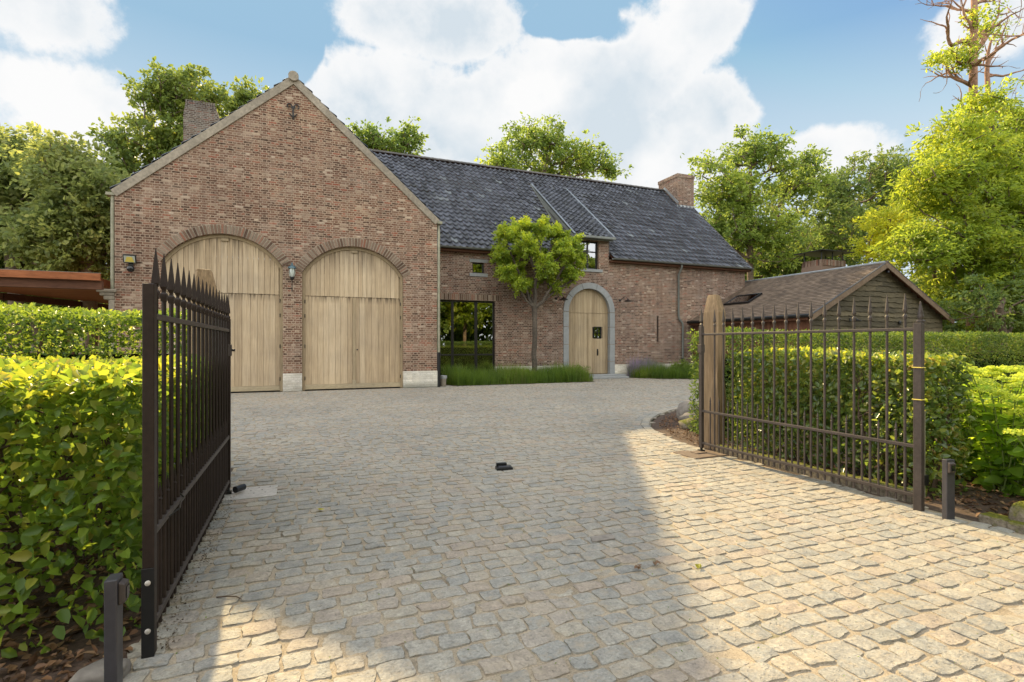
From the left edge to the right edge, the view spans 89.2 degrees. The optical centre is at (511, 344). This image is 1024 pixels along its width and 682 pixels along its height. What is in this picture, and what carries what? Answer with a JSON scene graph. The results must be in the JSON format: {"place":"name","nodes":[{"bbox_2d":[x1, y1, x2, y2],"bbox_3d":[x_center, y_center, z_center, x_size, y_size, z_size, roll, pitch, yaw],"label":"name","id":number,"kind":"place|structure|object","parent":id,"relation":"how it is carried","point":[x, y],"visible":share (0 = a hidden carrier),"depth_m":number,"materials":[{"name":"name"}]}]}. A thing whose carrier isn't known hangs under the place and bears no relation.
{"place":"outdoors","nodes":[
{"label":"outdoors","id":0,"kind":"place"},
{"bbox_2d":[0,468,233,681],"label":"planting soil","id":1,"kind":"structure","parent":0,"point":[80,641],"depth_m":2.35,"materials":[{"name":"brown soil"}]},
{"bbox_2d":[0,505,140,681],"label":"leaf litter","id":2,"kind":"object","parent":1,"relation":"on","point":[32,660],"visible":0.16,"depth_m":2.30,"materials":[{"name":"brown plant"}]},
{"bbox_2d":[0,300,186,495],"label":"clipped hedge","id":3,"kind":"object","parent":1,"relation":"on","point":[80,316],"visible":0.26,"depth_m":4.49,"materials":[{"name":"green plant"}]},
{"bbox_2d":[68,658,131,681],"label":"edging stone","id":4,"kind":"object","parent":1,"relation":"on","point":[93,672],"visible":0.66,"depth_m":1.98,"materials":[{"name":"grey stone"}]},
{"bbox_2d":[0,353,204,657],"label":"beech hedge","id":5,"kind":"object","parent":1,"relation":"on","point":[71,398],"visible":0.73,"depth_m":2.27,"materials":[{"name":"green plant"}]},
{"bbox_2d":[191,269,217,434],"bbox_3d":[-2.730,0.320,4.589,0.233,1.960,0.235,0,0,-39],"label":"gate post","id":6,"kind":"object","parent":1,"relation":"on","point":[206,275],"visible":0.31,"depth_m":4.52,"materials":[{"name":"brown wood"}]},
{"bbox_2d":[174,387,698,467],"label":"driveway","id":7,"kind":"structure","parent":0,"point":[631,398],"depth_m":8.63,"materials":[{"name":"stone"}]},
{"bbox_2d":[231,378,698,406],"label":"driveway","id":8,"kind":"structure","parent":0,"point":[638,384],"depth_m":14.34,"materials":[{"name":"stone"}]},
{"bbox_2d":[441,375,446,385],"bbox_3d":[-2.134,1.127,16.100,0.240,0.345,0.234,0,0,-22],"label":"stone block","id":9,"kind":"object","parent":8,"relation":"on","point":[443,379],"visible":0.78,"depth_m":16.02,"materials":[{"name":"grey stone"}]},
{"bbox_2d":[0,0,1023,278],"label":"sky","id":10,"kind":"structure","parent":0,"point":[659,81],"materials":[{"name":"blue"}]},
{"bbox_2d":[446,381,593,385],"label":"bed soil","id":11,"kind":"structure","parent":0,"point":[505,384],"depth_m":16.90,"materials":[{"name":"brown soil"}]},
{"bbox_2d":[441,360,592,385],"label":"ornamental grass","id":12,"kind":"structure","parent":11,"relation":"on","point":[500,375],"depth_m":17.29,"materials":[{"name":"green plant"}]},
{"bbox_2d":[487,213,588,371],"bbox_3d":[1.066,-1.653,18.483,3.786,5.910,2.073,0,0,-22],"label":"pollard tree","id":13,"kind":"object","parent":11,"relation":"on","point":[566,250],"visible":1,"depth_m":18.19,"materials":[{"name":"green plant"}]},
{"bbox_2d":[123,378,1023,681],"bbox_3d":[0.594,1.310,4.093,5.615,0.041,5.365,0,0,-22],"label":"driveway","id":14,"kind":"structure","parent":0,"point":[390,661],"depth_m":2.91,"materials":[{"name":"stone"}]},
{"bbox_2d":[104,573,129,681],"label":"photocell bollard","id":15,"kind":"object","parent":14,"relation":"on","point":[116,590],"visible":1,"depth_m":1.88,"materials":[{"name":"metal"}]},
{"bbox_2d":[141,248,234,658],"bbox_3d":[-1.981,0.435,3.344,0.085,1.730,2.577,0,0,-22],"label":"gate leaf","id":16,"kind":"object","parent":14,"relation":"on","point":[199,478],"visible":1,"depth_m":2.67,"materials":[{"name":"brown metal"}]},
{"bbox_2d":[168,493,184,516],"bbox_3d":[-1.657,0.785,2.582,0.047,0.037,0.376,0,0,-27],"label":"cable","id":17,"kind":"object","parent":16,"relation":"attached to","point":[182,495],"visible":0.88,"depth_m":2.48,"materials":[{"name":"black rubber"}]},
{"bbox_2d":[157,495,235,648],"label":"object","id":18,"kind":"object","parent":14,"relation":"on","point":[217,534],"visible":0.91,"depth_m":2.83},
{"bbox_2d":[216,596,241,598],"bbox_3d":[-1.437,1.287,2.647,0.140,0.014,0.025,0,0,7],"label":"twig","id":19,"kind":"object","parent":14,"relation":"on","point":[228,596],"visible":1,"depth_m":2.64,"materials":[{"name":"wood"}]},
{"bbox_2d":[222,484,277,500],"bbox_3d":[-2.319,1.268,4.541,0.480,0.082,0.380,0,0,-22],"label":"ground plate","id":20,"kind":"object","parent":14,"relation":"on","point":[240,491],"visible":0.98,"depth_m":4.51,"materials":[{"name":"metal"}]},
{"bbox_2d":[495,462,512,470],"bbox_3d":[-0.084,1.276,5.416,0.170,0.068,0.120,0,0,-12],"label":"gate stop","id":21,"kind":"object","parent":14,"relation":"on","point":[501,466],"visible":1,"depth_m":5.38,"materials":[{"name":"black metal"}]},
{"bbox_2d":[176,448,1021,681],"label":"joint moss","id":22,"kind":"object","parent":14,"relation":"on","point":[606,588],"visible":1,"depth_m":2.84,"materials":[{"name":"green plant"}]},
{"bbox_2d":[590,534,614,542],"bbox_3d":[0.601,1.295,3.471,0.192,0.012,0.090,0,0,-22],"label":"loose sett","id":23,"kind":"object","parent":14,"relation":"on","point":[600,538],"visible":1,"depth_m":3.45,"materials":[{"name":"grey stone"}]},
{"bbox_2d":[673,449,726,458],"bbox_3d":[2.231,1.296,6.162,0.470,0.032,0.380,0,0,-22],"label":"ground plate","id":24,"kind":"object","parent":14,"relation":"on","point":[697,454],"visible":0.88,"depth_m":6.09,"materials":[{"name":"beige stone"}]},
{"bbox_2d":[698,294,928,511],"bbox_3d":[2.752,0.435,5.162,0.105,1.730,2.449,0,0,-22],"label":"gate leaf","id":25,"kind":"object","parent":14,"relation":"on","point":[920,480],"visible":1,"depth_m":4.66,"materials":[{"name":"metal"}]},
{"bbox_2d":[942,458,955,518],"bbox_3d":[3.256,1.087,3.856,0.072,0.465,0.065,0,0,-10],"label":"photocell bollard","id":26,"kind":"object","parent":14,"relation":"on","point":[948,485],"visible":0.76,"depth_m":3.85,"materials":[{"name":"metal"}]},
{"bbox_2d":[651,411,1023,533],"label":"planting soil","id":27,"kind":"structure","parent":0,"point":[936,506],"depth_m":4.65,"materials":[{"name":"brown soil"}]},
{"bbox_2d":[633,406,705,450],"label":"kerb","id":28,"kind":"structure","parent":27,"relation":"on","point":[646,429],"depth_m":7.69,"materials":[{"name":"stone"}]},
{"bbox_2d":[676,401,698,419],"bbox_3d":[3.054,1.161,8.958,0.483,0.400,0.401,0,0,-35],"label":"boulder","id":29,"kind":"object","parent":27,"relation":"on","point":[683,407],"visible":0.38,"depth_m":8.84,"materials":[{"name":"grey stone"}]},
{"bbox_2d":[678,418,698,430],"bbox_3d":[2.759,1.250,8.053,0.383,0.221,0.325,0,0,-34],"label":"boulder","id":30,"kind":"object","parent":27,"relation":"on","point":[684,424],"visible":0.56,"depth_m":7.93,"materials":[{"name":"stone"}]},
{"bbox_2d":[679,412,698,419],"bbox_3d":[2.912,1.233,8.441,0.343,0.258,0.283,0,0,-36],"label":"boulder","id":31,"kind":"object","parent":27,"relation":"on","point":[684,416],"visible":0.32,"depth_m":8.37,"materials":[{"name":"beige stone"}]},
{"bbox_2d":[703,295,725,449],"bbox_3d":[2.536,0.340,6.512,0.237,1.920,0.244,0,0,-42],"label":"gate post","id":32,"kind":"object","parent":27,"relation":"on","point":[713,302],"visible":0.77,"depth_m":6.43,"materials":[{"name":"brown wood"}]},
{"bbox_2d":[659,413,807,449],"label":"mulch chips","id":33,"kind":"object","parent":27,"relation":"on","point":[670,431],"visible":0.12,"depth_m":7.75,"materials":[{"name":"brown wood"}]},
{"bbox_2d":[716,444,912,502],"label":"kerb stones","id":34,"kind":"object","parent":27,"relation":"on","point":[866,489],"visible":0.48,"depth_m":4.93,"materials":[{"name":"grey stone"}]},
{"bbox_2d":[724,344,978,499],"bbox_3d":[3.360,0.678,5.480,0.800,1.357,2.385,0,0,-22],"label":"beech hedge","id":35,"kind":"object","parent":27,"relation":"on","point":[938,367],"visible":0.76,"depth_m":4.99,"materials":[{"name":"green plant"}]},
{"bbox_2d":[687,326,1023,440],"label":"clipped hedge","id":36,"kind":"object","parent":27,"relation":"on","point":[1001,356],"visible":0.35,"depth_m":8.47,"materials":[{"name":"leaf"}]},
{"bbox_2d":[739,433,1023,516],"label":"leaf litter","id":37,"kind":"object","parent":27,"relation":"on","point":[965,500],"visible":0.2,"depth_m":4.42,"materials":[{"name":"brown plant"}]},
{"bbox_2d":[912,374,1010,479],"bbox_3d":[4.354,0.792,5.133,0.765,1.021,0.756,0,0,28],"label":"hydrangea","id":38,"kind":"object","parent":27,"relation":"on","point":[973,439],"visible":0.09,"depth_m":4.94,"materials":[{"name":"green plant"}]},
{"bbox_2d":[939,365,1023,481],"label":"hydrangea","id":39,"kind":"object","parent":27,"relation":"on","point":[1018,385],"visible":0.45,"depth_m":4.85,"materials":[{"name":"green plant"}]},
{"bbox_2d":[959,368,1023,496],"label":"hydrangea","id":40,"kind":"object","parent":27,"relation":"on","point":[1001,472],"visible":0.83,"depth_m":4.54,"materials":[{"name":"green plant"}]},
{"bbox_2d":[959,363,1023,446],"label":"hydrangea","id":41,"kind":"object","parent":27,"relation":"on","point":[1018,368],"visible":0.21,"depth_m":5.37,"materials":[{"name":"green plant"}]},
{"bbox_2d":[960,367,1023,460],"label":"hydrangea","id":42,"kind":"object","parent":27,"relation":"on","point":[988,373],"visible":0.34,"depth_m":5.18,"materials":[{"name":"green plant"}]},
{"bbox_2d":[979,512,1023,533],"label":"kerb stones","id":43,"kind":"object","parent":27,"relation":"on","point":[996,519],"visible":0.63,"depth_m":3.71,"materials":[{"name":"grey stone"}]},
{"bbox_2d":[996,365,1023,394],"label":"hydrangea","id":44,"kind":"object","parent":27,"relation":"on","point":[1009,372],"visible":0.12,"depth_m":5.96,"materials":[{"name":"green plant"}]},
{"bbox_2d":[1002,400,1023,492],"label":"hydrangea","id":45,"kind":"object","parent":27,"relation":"on","point":[1017,451],"visible":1,"depth_m":3.89,"materials":[{"name":"green plant"}]},
{"bbox_2d":[1008,501,1023,521],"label":"boulder","id":46,"kind":"object","parent":27,"relation":"on","point":[1016,511],"visible":0.6,"depth_m":3.67,"materials":[{"name":"stone"}]},
{"bbox_2d":[1010,408,1023,440],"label":"hydrangea","id":47,"kind":"object","parent":27,"relation":"on","point":[1021,416],"visible":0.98,"depth_m":4.20,"materials":[{"name":"green plant"}]},
{"label":"ground","id":48,"kind":"structure","parent":0,"visible":0},
{"bbox_2d":[0,258,107,353],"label":"tree","id":49,"kind":"object","parent":48,"relation":"on","point":[38,305],"visible":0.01,"depth_m":20.31,"materials":[{"name":"green plant"}]},
{"bbox_2d":[0,269,109,353],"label":"carport","id":50,"kind":"object","parent":48,"relation":"on","point":[73,286],"visible":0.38,"depth_m":12.22,"materials":[{"name":"red wood"}]},
{"bbox_2d":[0,121,128,354],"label":"tree","id":51,"kind":"object","parent":48,"relation":"on","point":[11,197],"visible":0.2,"depth_m":17.96,"materials":[{"name":"green plant"}]},
{"bbox_2d":[0,125,132,353],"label":"tree","id":52,"kind":"object","parent":48,"relation":"on","point":[66,228],"visible":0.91,"depth_m":15.34,"materials":[{"name":"green plant"}]},
{"bbox_2d":[85,56,237,177],"bbox_3d":[-18.195,-6.972,27.163,6.759,16.759,5.241,0,0,-22],"label":"tree","id":53,"kind":"object","parent":48,"relation":"on","point":[169,89],"visible":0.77,"depth_m":26.50,"materials":[{"name":"green plant"}]},
{"bbox_2d":[218,74,269,118],"bbox_3d":[-15.784,-7.265,30.306,3.686,17.285,2.927,0,0,-22],"label":"tree","id":54,"kind":"object","parent":48,"relation":"on","point":[243,96],"visible":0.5,"depth_m":29.86,"materials":[{"name":"green plant"}]},
{"bbox_2d":[345,116,430,155],"bbox_3d":[-8.917,-7.255,35.325,6.478,17.264,3.916,0,0,-22],"label":"tree","id":55,"kind":"object","parent":48,"relation":"on","point":[401,141],"visible":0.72,"depth_m":34.93,"materials":[{"name":"green plant"}]},
{"bbox_2d":[96,71,753,392],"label":"brick house","id":56,"kind":"structure","parent":48,"relation":"on","point":[394,283],"depth_m":15.34,"materials":[{"name":"brown brick"}]},
{"bbox_2d":[122,254,136,271],"bbox_3d":[-9.454,-2.004,12.835,0.282,0.438,0.208,0,0,-22],"label":"floodlight","id":57,"kind":"object","parent":56,"relation":"attached to","point":[130,259],"visible":1,"depth_m":12.79,"materials":[{"name":"black metal"}]},
{"bbox_2d":[162,234,282,392],"bbox_3d":[-7.648,-0.808,13.824,2.822,4.216,0.129,0,0,-22],"label":"garage door","id":58,"kind":"structure","parent":56,"relation":"in","point":[254,291],"depth_m":14.00,"materials":[{"name":"brown wood"}]},
{"bbox_2d":[288,263,295,291],"bbox_3d":[-6.009,-1.845,14.173,0.226,0.790,0.226,0,0,23],"label":"wall lantern","id":59,"kind":"object","parent":56,"relation":"attached to","point":[291,267],"depth_m":14.11,"materials":[{"name":"glass"}]},
{"bbox_2d":[302,247,402,390],"bbox_3d":[-4.586,-0.758,15.067,2.792,4.116,0.129,0,0,-22],"label":"garage door","id":60,"kind":"structure","parent":56,"relation":"in","point":[352,297],"depth_m":15.02,"materials":[{"name":"brown wood"}]},
{"bbox_2d":[440,300,493,374],"bbox_3d":[-1.808,-0.160,18.407,2.500,2.800,0.070,0,0,-22],"label":"window","id":61,"kind":"structure","parent":56,"relation":"in","point":[466,327],"depth_m":18.49,"materials":[{"name":"clear glass"}]},
{"bbox_2d":[469,259,487,276],"bbox_3d":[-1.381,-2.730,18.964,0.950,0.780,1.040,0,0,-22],"label":"window","id":62,"kind":"structure","parent":56,"relation":"in","point":[477,268],"depth_m":18.56,"materials":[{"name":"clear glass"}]},
{"bbox_2d":[568,289,607,373],"bbox_3d":[2.968,-0.500,20.335,1.820,3.340,0.132,0,0,-22],"label":"front door","id":63,"kind":"structure","parent":56,"relation":"in","point":[588,311],"depth_m":20.36,"materials":[{"name":"brown wood"}]},
{"bbox_2d":[578,241,602,272],"bbox_3d":[2.992,-3.435,20.275,1.160,1.210,0.220,0,0,-22],"label":"window","id":64,"kind":"structure","parent":56,"relation":"in","point":[590,247],"depth_m":20.38,"materials":[{"name":"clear glass"}]},
{"bbox_2d":[0,259,1023,354],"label":"distant wood","id":65,"kind":"object","parent":48,"relation":"on","point":[946,328],"visible":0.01,"depth_m":45.53,"materials":[{"name":"green plant"}]},
{"bbox_2d":[474,111,631,181],"bbox_3d":[3.313,-8.191,40.099,13.666,19.198,5.028,0,0,-22],"label":"tree","id":66,"kind":"object","parent":48,"relation":"on","point":[581,153],"visible":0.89,"depth_m":39.38,"materials":[{"name":"green plant"}]},
{"bbox_2d":[680,123,842,280],"bbox_3d":[17.330,-6.982,35.936,12.753,16.784,6.749,0,0,-22],"label":"tree","id":67,"kind":"object","parent":48,"relation":"on","point":[735,202],"visible":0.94,"depth_m":35.21,"materials":[{"name":"green plant"}]},
{"bbox_2d":[706,216,865,278],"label":"tree","id":68,"kind":"object","parent":48,"relation":"on","point":[773,269],"visible":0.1,"depth_m":45.20,"materials":[{"name":"green plant"}]},
{"bbox_2d":[687,249,954,360],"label":"outbuilding","id":69,"kind":"structure","parent":48,"relation":"on","point":[817,283],"depth_m":18.71,"materials":[{"name":"brown wood"}]},
{"bbox_2d":[778,143,930,265],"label":"tree","id":70,"kind":"object","parent":48,"relation":"on","point":[843,206],"visible":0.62,"depth_m":40.11,"materials":[{"name":"green plant"}]},
{"bbox_2d":[839,191,936,266],"bbox_3d":[21.604,-3.808,29.113,6.792,10.376,4.605,0,0,-38],"label":"tree","id":71,"kind":"object","parent":48,"relation":"on","point":[885,218],"visible":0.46,"depth_m":28.50,"materials":[{"name":"green plant"}]},
{"bbox_2d":[862,72,1023,351],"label":"chestnut tree","id":72,"kind":"object","parent":48,"relation":"on","point":[972,195],"visible":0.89,"depth_m":21.66,"materials":[{"name":"green plant"}]},
{"bbox_2d":[918,0,1023,352],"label":"bare tree","id":73,"kind":"object","parent":48,"relation":"on","point":[975,44],"visible":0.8,"depth_m":25.18,"materials":[{"name":"green plant"}]},
{"bbox_2d":[931,269,1023,350],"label":"understorey tree","id":74,"kind":"object","parent":48,"relation":"on","point":[999,311],"visible":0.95,"depth_m":19.75,"materials":[{"name":"green plant"}]},
{"label":"bed soil","id":75,"kind":"structure","parent":0,"visible":0},
{"bbox_2d":[621,352,663,377],"bbox_3d":[5.418,0.732,20.662,2.554,1.136,1.610,0,0,-16],"label":"lavender","id":76,"kind":"object","parent":75,"relation":"on","point":[633,366],"visible":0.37,"depth_m":20.51,"materials":[{"name":"purple plant"}]},
{"bbox_2d":[620,361,698,378],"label":"ornamental grass","id":77,"kind":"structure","parent":75,"relation":"on","point":[665,372],"depth_m":19.95,"materials":[{"name":"green plant"}]},
{"bbox_2d":[670,358,688,368],"bbox_3d":[6.851,0.957,21.075,1.144,0.846,0.930,0,0,-22],"label":"leafy shrub","id":78,"kind":"object","parent":75,"relation":"on","point":[675,364],"visible":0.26,"depth_m":20.94,"materials":[{"name":"green plant"}]}
]}

